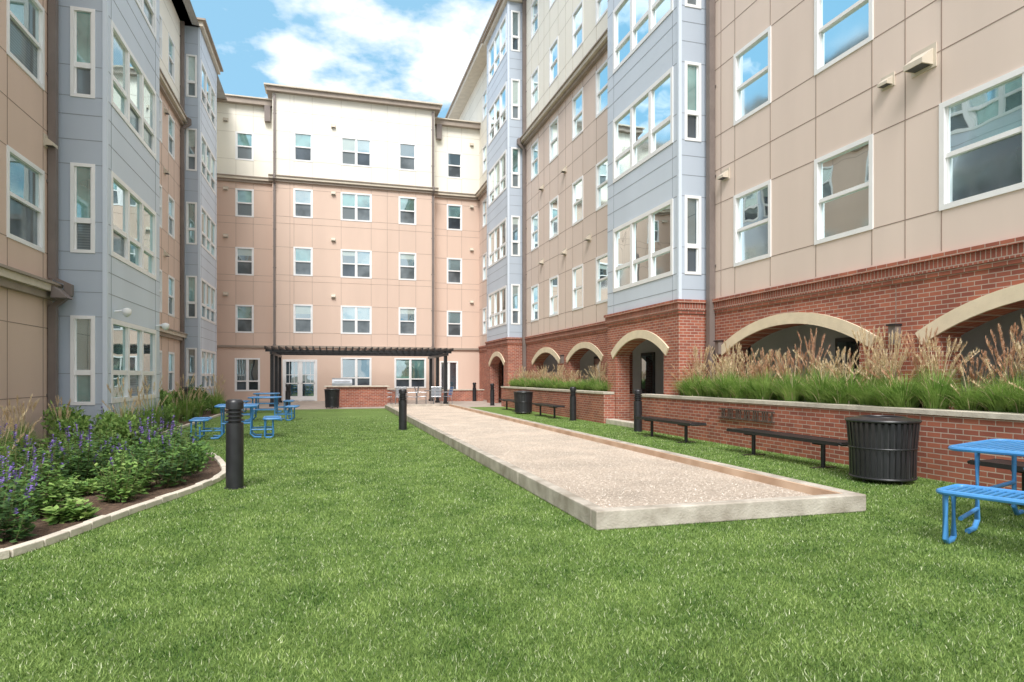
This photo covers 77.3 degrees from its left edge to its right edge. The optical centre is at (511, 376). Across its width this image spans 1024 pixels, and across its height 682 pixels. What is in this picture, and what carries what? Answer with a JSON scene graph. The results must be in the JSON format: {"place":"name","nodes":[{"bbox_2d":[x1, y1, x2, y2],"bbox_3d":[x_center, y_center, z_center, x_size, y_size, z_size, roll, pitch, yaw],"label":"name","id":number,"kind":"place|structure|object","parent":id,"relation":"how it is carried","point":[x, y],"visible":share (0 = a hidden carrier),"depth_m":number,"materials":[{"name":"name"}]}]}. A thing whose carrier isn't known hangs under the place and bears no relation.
{"place":"outdoors","nodes":[
{"label":"outdoors","id":0,"kind":"place"},
{"bbox_2d":[190,0,496,117],"label":"sky","id":1,"kind":"structure","parent":0,"point":[419,50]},
{"bbox_2d":[206,399,503,409],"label":"patio paving","id":2,"kind":"structure","parent":0,"point":[320,404],"depth_m":32.30,"materials":[{"name":"concrete"}]},
{"bbox_2d":[324,388,339,407],"bbox_3d":[-8.008,0.958,28.496,0.704,0.885,0.704,0,0,-16],"label":"litter bin","id":3,"kind":"object","parent":2,"relation":"on","point":[332,395],"visible":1,"depth_m":28.24,"materials":[{"name":"black metal"}]},
{"bbox_2d":[324,378,389,406],"bbox_3d":[-7.323,0.725,30.199,2.950,1.350,1.100,0,0,-16],"label":"outdoor kitchen","id":4,"kind":"object","parent":2,"relation":"on","point":[361,396],"visible":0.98,"depth_m":29.80,"materials":[{"name":"red brick"}]},
{"bbox_2d":[264,346,453,406],"bbox_3d":[-7.989,-0.010,33.544,8.800,2.820,6.500,0,0,-16],"label":"pergola","id":5,"kind":"object","parent":2,"relation":"on","point":[278,352],"visible":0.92,"depth_m":32.29,"materials":[{"name":"wood"}]},
{"bbox_2d":[387,389,483,402],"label":"brick wall","id":6,"kind":"structure","parent":2,"relation":"on","point":[462,395],"depth_m":36.87,"materials":[{"name":"brick"}]},
{"bbox_2d":[0,407,1023,681],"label":"artificial turf","id":7,"kind":"structure","parent":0,"point":[342,415],"depth_m":4.29,"materials":[{"name":"plant"}]},
{"bbox_2d":[0,410,227,548],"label":"planting bed","id":8,"kind":"object","parent":7,"relation":"on","point":[43,528],"visible":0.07,"depth_m":7.09,"materials":[{"name":"soil"}]},
{"bbox_2d":[0,466,22,524],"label":"salvia plant","id":9,"kind":"object","parent":8,"relation":"on","point":[4,487],"visible":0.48,"depth_m":5.90,"materials":[{"name":"green plant"}]},
{"bbox_2d":[0,407,28,470],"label":"ornamental grass","id":10,"kind":"object","parent":8,"relation":"on","point":[12,447],"depth_m":8.31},
{"bbox_2d":[0,424,31,470],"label":"salvia plant","id":11,"kind":"object","parent":8,"relation":"on","point":[19,445],"visible":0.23,"depth_m":8.93,"materials":[{"name":"green plant"}]},
{"bbox_2d":[0,446,37,510],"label":"salvia plant","id":12,"kind":"object","parent":8,"relation":"on","point":[32,468],"visible":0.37,"depth_m":6.49,"materials":[{"name":"green plant"}]},
{"bbox_2d":[0,465,42,542],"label":"salvia plant","id":13,"kind":"object","parent":8,"relation":"on","point":[20,524],"visible":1,"depth_m":5.40,"materials":[{"name":"green plant"}]},
{"bbox_2d":[0,393,42,445],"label":"ornamental grass","id":14,"kind":"object","parent":8,"relation":"on","point":[27,424],"depth_m":10.14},
{"bbox_2d":[1,398,47,457],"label":"ornamental grass","id":15,"kind":"object","parent":8,"relation":"on","point":[21,441],"depth_m":9.74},
{"bbox_2d":[0,432,58,490],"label":"salvia plant","id":16,"kind":"object","parent":8,"relation":"on","point":[22,456],"visible":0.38,"depth_m":7.60,"materials":[{"name":"green plant"}]},
{"bbox_2d":[4,443,54,495],"bbox_3d":[-5.421,1.051,7.135,0.505,0.638,0.618,-1,0,-14],"label":"salvia plant","id":17,"kind":"object","parent":8,"relation":"on","point":[30,466],"visible":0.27,"depth_m":7.18,"materials":[{"name":"green plant"}]},
{"bbox_2d":[18,455,83,517],"bbox_3d":[-4.640,1.079,6.357,0.647,0.596,0.577,0,0,25],"label":"green shrub","id":18,"kind":"object","parent":8,"relation":"on","point":[42,502],"visible":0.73,"depth_m":6.29,"materials":[{"name":"green plant"}]},
{"bbox_2d":[45,396,70,439],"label":"ornamental grass","id":19,"kind":"object","parent":8,"relation":"on","point":[60,413],"depth_m":12.04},
{"bbox_2d":[29,431,93,480],"bbox_3d":[-5.986,1.042,8.519,0.651,0.671,0.730,0,0,29],"label":"green shrub","id":20,"kind":"object","parent":8,"relation":"on","point":[45,440],"visible":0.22,"depth_m":8.48,"materials":[{"name":"green plant"}]},
{"bbox_2d":[40,399,90,433],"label":"green shrub","id":21,"kind":"object","parent":8,"relation":"on","point":[51,413],"visible":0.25,"depth_m":12.50,"materials":[{"name":"green plant"}]},
{"bbox_2d":[41,497,99,524],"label":"hosta plant","id":22,"kind":"object","parent":8,"relation":"on","point":[70,511],"visible":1,"depth_m":6.06,"materials":[{"name":"green plant"}]},
{"bbox_2d":[46,479,98,497],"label":"hosta plant","id":23,"kind":"object","parent":8,"relation":"on","point":[86,486],"visible":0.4,"depth_m":7.34,"materials":[{"name":"green plant"}]},
{"bbox_2d":[36,425,111,484],"bbox_3d":[-5.428,0.982,7.972,0.776,0.784,0.688,0,0,25],"label":"salvia plant","id":24,"kind":"object","parent":8,"relation":"on","point":[80,470],"visible":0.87,"depth_m":7.92,"materials":[{"name":"green plant"}]},
{"bbox_2d":[49,414,103,442],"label":"green shrub","id":25,"kind":"object","parent":8,"relation":"on","point":[79,421],"visible":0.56,"depth_m":11.48,"materials":[{"name":"green plant"}]},
{"bbox_2d":[53,422,117,477],"bbox_3d":[-5.573,0.979,8.425,0.758,0.783,0.620,0,-1,-6],"label":"salvia plant","id":26,"kind":"object","parent":8,"relation":"on","point":[104,447],"visible":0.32,"depth_m":8.38,"materials":[{"name":"green plant"}]},
{"bbox_2d":[93,407,119,438],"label":"green shrub","id":27,"kind":"object","parent":8,"relation":"on","point":[105,415],"visible":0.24,"depth_m":12.02,"materials":[{"name":"green plant"}]},
{"bbox_2d":[91,435,134,455],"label":"green shrub","id":28,"kind":"object","parent":8,"relation":"on","point":[116,442],"visible":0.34,"depth_m":9.87,"materials":[{"name":"green plant"}]},
{"bbox_2d":[94,454,148,502],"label":"green shrub","id":29,"kind":"object","parent":8,"relation":"on","point":[110,494],"visible":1,"depth_m":6.99,"materials":[{"name":"green plant"}]},
{"bbox_2d":[97,413,146,444],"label":"green shrub","id":30,"kind":"object","parent":8,"relation":"on","point":[118,427],"visible":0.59,"depth_m":11.46,"materials":[{"name":"green plant"}]},
{"bbox_2d":[102,377,144,424],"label":"ornamental grass","id":31,"kind":"object","parent":8,"relation":"on","point":[123,411],"depth_m":12.73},
{"bbox_2d":[90,441,160,493],"bbox_3d":[-4.553,1.047,7.592,0.692,0.646,0.624,1,2,14],"label":"green shrub","id":32,"kind":"object","parent":8,"relation":"on","point":[144,482],"visible":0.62,"depth_m":7.57,"materials":[{"name":"green plant"}]},
{"bbox_2d":[113,442,159,477],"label":"salvia plant","id":33,"kind":"object","parent":8,"relation":"on","point":[129,454],"visible":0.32,"depth_m":8.47,"materials":[{"name":"green plant"}]},
{"bbox_2d":[124,384,157,426],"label":"ornamental grass","id":34,"kind":"object","parent":8,"relation":"on","point":[141,413],"depth_m":14.44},
{"bbox_2d":[115,409,174,469],"bbox_3d":[-5.430,0.914,9.529,0.721,0.911,0.882,3,1,15],"label":"salvia plant","id":35,"kind":"object","parent":8,"relation":"on","point":[155,432],"visible":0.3,"depth_m":9.50,"materials":[{"name":"green plant"}]},
{"bbox_2d":[137,376,169,431],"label":"ornamental grass","id":36,"kind":"object","parent":8,"relation":"on","point":[157,413],"depth_m":15.74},
{"bbox_2d":[132,434,176,470],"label":"green shrub","id":37,"kind":"object","parent":8,"relation":"on","point":[151,443],"visible":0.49,"depth_m":9.16,"materials":[{"name":"green plant"}]},
{"bbox_2d":[128,424,194,487],"bbox_3d":[-4.395,0.991,8.003,0.795,0.774,0.680,0,0,-21],"label":"salvia plant","id":38,"kind":"object","parent":8,"relation":"on","point":[177,474],"visible":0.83,"depth_m":8.02,"materials":[{"name":"green plant"}]},
{"bbox_2d":[155,404,175,427],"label":"green shrub","id":39,"kind":"object","parent":8,"relation":"on","point":[168,412],"visible":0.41,"depth_m":16.88,"materials":[{"name":"green plant"}]},
{"bbox_2d":[160,389,174,412],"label":"green shrub","id":40,"kind":"object","parent":8,"relation":"on","point":[167,402],"visible":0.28,"depth_m":18.19,"materials":[{"name":"green plant"}]},
{"bbox_2d":[146,428,199,470],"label":"salvia plant","id":41,"kind":"object","parent":8,"relation":"on","point":[180,440],"visible":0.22,"depth_m":9.07,"materials":[{"name":"green plant"}]},
{"bbox_2d":[154,414,215,456],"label":"salvia plant","id":42,"kind":"object","parent":8,"relation":"on","point":[188,434],"visible":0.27,"depth_m":9.95,"materials":[{"name":"green plant"}]},
{"bbox_2d":[158,439,214,477],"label":"green shrub","id":43,"kind":"object","parent":8,"relation":"on","point":[196,453],"visible":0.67,"depth_m":8.65,"materials":[{"name":"green plant"}]},
{"bbox_2d":[175,374,199,420],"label":"ornamental grass","id":44,"kind":"object","parent":8,"relation":"on","point":[186,410],"depth_m":19.75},
{"bbox_2d":[193,386,208,416],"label":"ornamental grass","id":45,"kind":"object","parent":8,"relation":"on","point":[200,411],"depth_m":22.05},
{"bbox_2d":[203,373,225,413],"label":"ornamental grass","id":46,"kind":"object","parent":8,"relation":"on","point":[214,400],"depth_m":23.73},
{"bbox_2d":[0,412,227,559],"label":"stone edging","id":47,"kind":"object","parent":7,"relation":"on","point":[53,538],"visible":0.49,"depth_m":6.12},
{"bbox_2d":[224,399,244,489],"bbox_3d":[-3.488,0.840,8.053,0.250,1.120,0.250,0,0,-16],"label":"bollard light","id":48,"kind":"object","parent":7,"relation":"on","point":[234,452],"visible":1,"depth_m":7.97,"materials":[{"name":"black metal"}]},
{"bbox_2d":[189,404,280,440],"bbox_3d":[-6.325,1.019,14.731,1.914,0.762,1.044,0,0,-20],"label":"picnic table","id":49,"kind":"object","parent":7,"relation":"on","point":[222,407],"visible":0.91,"depth_m":14.55,"materials":[{"name":"blue paint"}]},
{"bbox_2d":[243,393,294,412],"bbox_3d":[-9.701,1.019,25.311,2.064,0.762,1.044,0,0,-16],"label":"picnic table","id":50,"kind":"object","parent":7,"relation":"on","point":[275,394],"visible":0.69,"depth_m":25.11,"materials":[{"name":"blue paint"}]},
{"bbox_2d":[241,396,299,420],"bbox_3d":[-7.947,1.019,20.612,2.104,0.762,1.091,0,0,-16],"label":"picnic table","id":51,"kind":"object","parent":7,"relation":"on","point":[256,409],"visible":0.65,"depth_m":20.39,"materials":[{"name":"blue paint"}]},
{"bbox_2d":[398,389,407,429],"bbox_3d":[-2.893,0.860,16.956,0.250,1.080,0.250,0,0,-16],"label":"bollard light","id":52,"kind":"object","parent":7,"relation":"on","point":[402,410],"visible":1,"depth_m":16.87,"materials":[{"name":"black metal"}]},
{"bbox_2d":[513,391,532,413],"bbox_3d":[0.429,0.963,24.244,0.764,0.875,0.764,0,0,-16],"label":"litter bin","id":53,"kind":"object","parent":7,"relation":"on","point":[522,401],"visible":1,"depth_m":23.97,"materials":[{"name":"black metal"}]},
{"bbox_2d":[531,403,564,417],"bbox_3d":[1.230,1.177,22.340,0.440,0.446,2.520,0,0,-16],"label":"metal bench","id":54,"kind":"object","parent":7,"relation":"on","point":[554,406],"visible":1,"depth_m":22.10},
{"bbox_2d":[501,388,634,423],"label":"brick wall","id":55,"kind":"structure","parent":7,"relation":"on","point":[599,408],"depth_m":21.05,"materials":[{"name":"brick"}]},
{"bbox_2d":[501,386,613,393],"bbox_3d":[1.637,0.484,25.056,1.130,0.068,11.940,0,0,-16],"label":"cap","id":56,"kind":"object","parent":55,"relation":"on","point":[579,391],"visible":0.88,"depth_m":22.75,"materials":[{"name":"concrete"}]},
{"bbox_2d":[569,387,576,420],"bbox_3d":[1.957,0.860,20.520,0.250,1.080,0.250,0,0,-16],"label":"bollard light","id":57,"kind":"object","parent":7,"relation":"on","point":[572,404],"visible":1,"depth_m":20.43,"materials":[{"name":"black metal"}]},
{"bbox_2d":[606,419,633,427],"bbox_3d":[3.254,1.330,18.134,0.290,0.140,2.260,0,0,-16],"label":"concrete step","id":58,"kind":"object","parent":7,"relation":"on","point":[623,423],"visible":0.56,"depth_m":18.26,"materials":[{"name":"concrete"}]},
{"bbox_2d":[385,404,865,529],"bbox_3d":[-0.954,1.310,17.393,3.030,0.180,23.220,0,0,-16],"label":"bocce court","id":59,"kind":"object","parent":7,"relation":"on","point":[595,482],"visible":1,"depth_m":8.20,"materials":[{"name":"concrete"}]},
{"bbox_2d":[633,389,641,431],"bbox_3d":[3.230,0.860,16.412,0.250,1.080,0.250,0,0,-16],"label":"bollard light","id":60,"kind":"object","parent":7,"relation":"on","point":[638,409],"visible":0.99,"depth_m":16.32,"materials":[{"name":"black metal"}]},
{"bbox_2d":[635,416,706,442],"bbox_3d":[3.503,1.177,14.358,0.440,0.446,2.520,0,0,-16],"label":"metal bench","id":61,"kind":"object","parent":7,"relation":"on","point":[684,423],"visible":0.99,"depth_m":13.90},
{"bbox_2d":[726,428,847,468],"bbox_3d":[4.557,1.177,10.655,0.440,0.446,2.820,0,0,-16],"label":"metal bench","id":62,"kind":"object","parent":7,"relation":"on","point":[823,442],"visible":0.87,"depth_m":10.30,"materials":[{"name":"metal"}]},
{"bbox_2d":[641,397,1023,490],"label":"brick wall","id":63,"kind":"structure","parent":7,"relation":"on","point":[938,459],"depth_m":10.54,"materials":[{"name":"brick"}]},
{"bbox_2d":[718,408,774,422],"bbox_3d":[4.597,0.750,12.616,0.050,0.210,1.750,0,0,-16],"label":"metal wall sign","id":64,"kind":"object","parent":63,"relation":"attached to","point":[738,418],"visible":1,"depth_m":12.49,"materials":[{"name":"brown metal"}]},
{"bbox_2d":[641,394,1023,420],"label":"cap","id":65,"kind":"object","parent":63,"relation":"on","point":[980,414],"visible":0.93,"depth_m":9.74,"materials":[{"name":"concrete"}]},
{"label":"soil","id":66,"kind":"structure","parent":63,"relation":"in","visible":0},
{"bbox_2d":[667,360,711,395],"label":"ornamental grass","id":67,"kind":"object","parent":66,"relation":"on","point":[687,390],"depth_m":15.02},
{"bbox_2d":[682,361,712,396],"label":"ornamental grass","id":68,"kind":"object","parent":66,"relation":"on","point":[700,392],"depth_m":14.81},
{"bbox_2d":[696,359,747,397],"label":"ornamental grass","id":69,"kind":"object","parent":66,"relation":"on","point":[716,391],"depth_m":13.93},
{"bbox_2d":[706,354,744,397],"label":"ornamental grass","id":70,"kind":"object","parent":66,"relation":"on","point":[724,394],"depth_m":13.67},
{"bbox_2d":[712,359,767,398],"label":"ornamental grass","id":71,"kind":"object","parent":66,"relation":"on","point":[736,392],"depth_m":13.29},
{"bbox_2d":[729,364,767,398],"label":"ornamental grass","id":72,"kind":"object","parent":66,"relation":"on","point":[750,395],"depth_m":12.94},
{"bbox_2d":[744,353,786,399],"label":"ornamental grass","id":73,"kind":"object","parent":66,"relation":"on","point":[764,394],"depth_m":12.66,"materials":[{"name":"plant"}]},
{"bbox_2d":[768,349,806,401],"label":"ornamental grass","id":74,"kind":"object","parent":66,"relation":"on","point":[788,394],"depth_m":11.81,"materials":[{"name":"plant"}]},
{"bbox_2d":[792,350,848,402],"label":"ornamental grass","id":75,"kind":"object","parent":66,"relation":"on","point":[815,398],"depth_m":11.11,"materials":[{"name":"plant"}]},
{"bbox_2d":[809,362,862,403],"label":"ornamental grass","id":76,"kind":"object","parent":66,"relation":"on","point":[831,398],"depth_m":10.68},
{"bbox_2d":[822,350,879,404],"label":"ornamental grass","id":77,"kind":"object","parent":66,"relation":"on","point":[850,401],"depth_m":10.56,"materials":[{"name":"plant"}]},
{"bbox_2d":[845,360,892,405],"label":"ornamental grass","id":78,"kind":"object","parent":66,"relation":"on","point":[863,399],"depth_m":10.22,"materials":[{"name":"plant"}]},
{"bbox_2d":[848,360,934,406],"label":"ornamental grass","id":79,"kind":"object","parent":66,"relation":"on","point":[883,402],"depth_m":9.68,"materials":[{"name":"plant"}]},
{"bbox_2d":[861,356,932,407],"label":"ornamental grass","id":80,"kind":"object","parent":66,"relation":"on","point":[904,402],"depth_m":9.47,"materials":[{"name":"plant"}]},
{"bbox_2d":[905,340,979,408],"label":"ornamental grass","id":81,"kind":"object","parent":66,"relation":"on","point":[929,396],"depth_m":9.00,"materials":[{"name":"plant"}]},
{"bbox_2d":[952,355,1023,411],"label":"ornamental grass","id":82,"kind":"object","parent":66,"relation":"on","point":[990,404],"depth_m":8.33,"materials":[{"name":"plant"}]},
{"bbox_2d":[845,415,921,484],"bbox_3d":[4.968,0.963,8.588,0.904,0.875,0.904,0,0,-16],"label":"litter bin","id":83,"kind":"object","parent":7,"relation":"on","point":[884,448],"visible":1,"depth_m":8.28,"materials":[{"name":"black metal"}]},
{"bbox_2d":[936,439,1023,543],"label":"picnic table","id":84,"kind":"object","parent":7,"relation":"on","point":[1013,449],"visible":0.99,"depth_m":5.53,"materials":[{"name":"blue paint"}]},
{"bbox_2d":[967,459,1023,506],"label":"metal bench","id":85,"kind":"object","parent":7,"relation":"on","point":[1000,463],"visible":0.82,"depth_m":7.09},
{"bbox_2d":[688,345,714,381],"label":"ornamental grass","id":86,"kind":"object","parent":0,"point":[701,367],"depth_m":15.46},
{"bbox_2d":[716,341,744,378],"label":"ornamental grass","id":87,"kind":"object","parent":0,"point":[728,350],"depth_m":14.26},
{"bbox_2d":[734,349,762,378],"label":"ornamental grass","id":88,"kind":"object","parent":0,"point":[755,355],"depth_m":14.07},
{"bbox_2d":[745,347,775,381],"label":"ornamental grass","id":89,"kind":"object","parent":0,"point":[758,365],"depth_m":13.24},
{"bbox_2d":[758,348,788,399],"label":"ornamental grass","id":90,"kind":"object","parent":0,"point":[777,355],"depth_m":13.04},
{"bbox_2d":[752,363,797,400],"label":"ornamental grass","id":91,"kind":"object","parent":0,"point":[777,395],"depth_m":12.26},
{"bbox_2d":[768,351,799,388],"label":"ornamental grass","id":92,"kind":"object","parent":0,"point":[788,360],"depth_m":12.56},
{"bbox_2d":[782,344,811,401],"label":"ornamental grass","id":93,"kind":"object","parent":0,"point":[799,365],"depth_m":12.26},
{"bbox_2d":[785,360,836,401],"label":"ornamental grass","id":94,"kind":"object","parent":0,"point":[806,398],"depth_m":11.58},
{"bbox_2d":[797,328,830,387],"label":"ornamental grass","id":95,"kind":"object","parent":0,"point":[813,341],"depth_m":12.07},
{"bbox_2d":[820,347,864,386],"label":"ornamental grass","id":96,"kind":"object","parent":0,"point":[843,351],"depth_m":11.23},
{"bbox_2d":[852,325,888,387],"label":"ornamental grass","id":97,"kind":"object","parent":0,"point":[868,349],"depth_m":10.84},
{"bbox_2d":[863,346,898,405],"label":"ornamental grass","id":98,"kind":"object","parent":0,"point":[877,357],"depth_m":10.58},
{"bbox_2d":[870,326,911,390],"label":"ornamental grass","id":99,"kind":"object","parent":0,"point":[903,358],"depth_m":10.12,"materials":[{"name":"plant"}]},
{"bbox_2d":[900,326,942,407],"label":"ornamental grass","id":100,"kind":"object","parent":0,"point":[913,356],"depth_m":9.83,"materials":[{"name":"plant"}]},
{"bbox_2d":[915,334,967,393],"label":"ornamental grass","id":101,"kind":"object","parent":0,"point":[955,360],"depth_m":9.34,"materials":[{"name":"plant"}]},
{"bbox_2d":[929,365,997,410],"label":"ornamental grass","id":102,"kind":"object","parent":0,"point":[961,404],"depth_m":8.68,"materials":[{"name":"plant"}]},
{"bbox_2d":[953,350,1004,394],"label":"ornamental grass","id":103,"kind":"object","parent":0,"point":[972,377],"depth_m":8.99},
{"bbox_2d":[979,323,1023,389],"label":"ornamental grass","id":104,"kind":"object","parent":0,"point":[1012,351],"depth_m":8.63,"materials":[{"name":"plant"}]},
{"bbox_2d":[983,357,1023,412],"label":"ornamental grass","id":105,"kind":"object","parent":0,"point":[1014,408],"depth_m":8.09,"materials":[{"name":"plant"}]},
{"bbox_2d":[1006,315,1023,387],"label":"ornamental grass","id":106,"kind":"object","parent":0,"point":[1017,346],"depth_m":8.37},
{"label":"ground","id":107,"kind":"structure","parent":0,"visible":0},
{"bbox_2d":[0,0,226,452],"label":"walls","id":108,"kind":"structure","parent":107,"relation":"on","point":[136,167],"depth_m":13.66,"materials":[{"name":"paint"}]},
{"bbox_2d":[6,0,215,404],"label":"windows","id":109,"kind":"structure","parent":108,"relation":"attached to","point":[133,237],"depth_m":14.71,"materials":[{"name":"glass"}]},
{"bbox_2d":[0,0,223,442],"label":"trim","id":110,"kind":"structure","parent":108,"relation":"attached to","point":[15,279],"depth_m":13.68,"materials":[{"name":"grey"}]},
{"bbox_2d":[217,92,478,400],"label":"walls","id":111,"kind":"structure","parent":107,"relation":"on","point":[384,236],"depth_m":37.47,"materials":[{"name":"paint"}]},
{"bbox_2d":[235,131,461,400],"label":"windows","id":112,"kind":"structure","parent":111,"relation":"attached to","point":[300,376],"depth_m":37.68,"materials":[{"name":"glass"}]},
{"bbox_2d":[217,83,480,398],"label":"trim","id":113,"kind":"structure","parent":111,"relation":"attached to","point":[266,104],"depth_m":37.22,"materials":[{"name":"paint"}]},
{"bbox_2d":[459,0,1023,420],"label":"walls","id":114,"kind":"structure","parent":107,"relation":"on","point":[915,261],"depth_m":13.90,"materials":[{"name":"paint"}]},
{"bbox_2d":[445,0,936,378],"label":"trim","id":115,"kind":"structure","parent":114,"relation":"attached to","point":[923,60],"depth_m":15.78,"materials":[{"name":"grey"}]},
{"bbox_2d":[483,0,1023,393],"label":"windows","id":116,"kind":"structure","parent":114,"relation":"attached to","point":[981,142],"depth_m":15.86,"materials":[{"name":"glass"}]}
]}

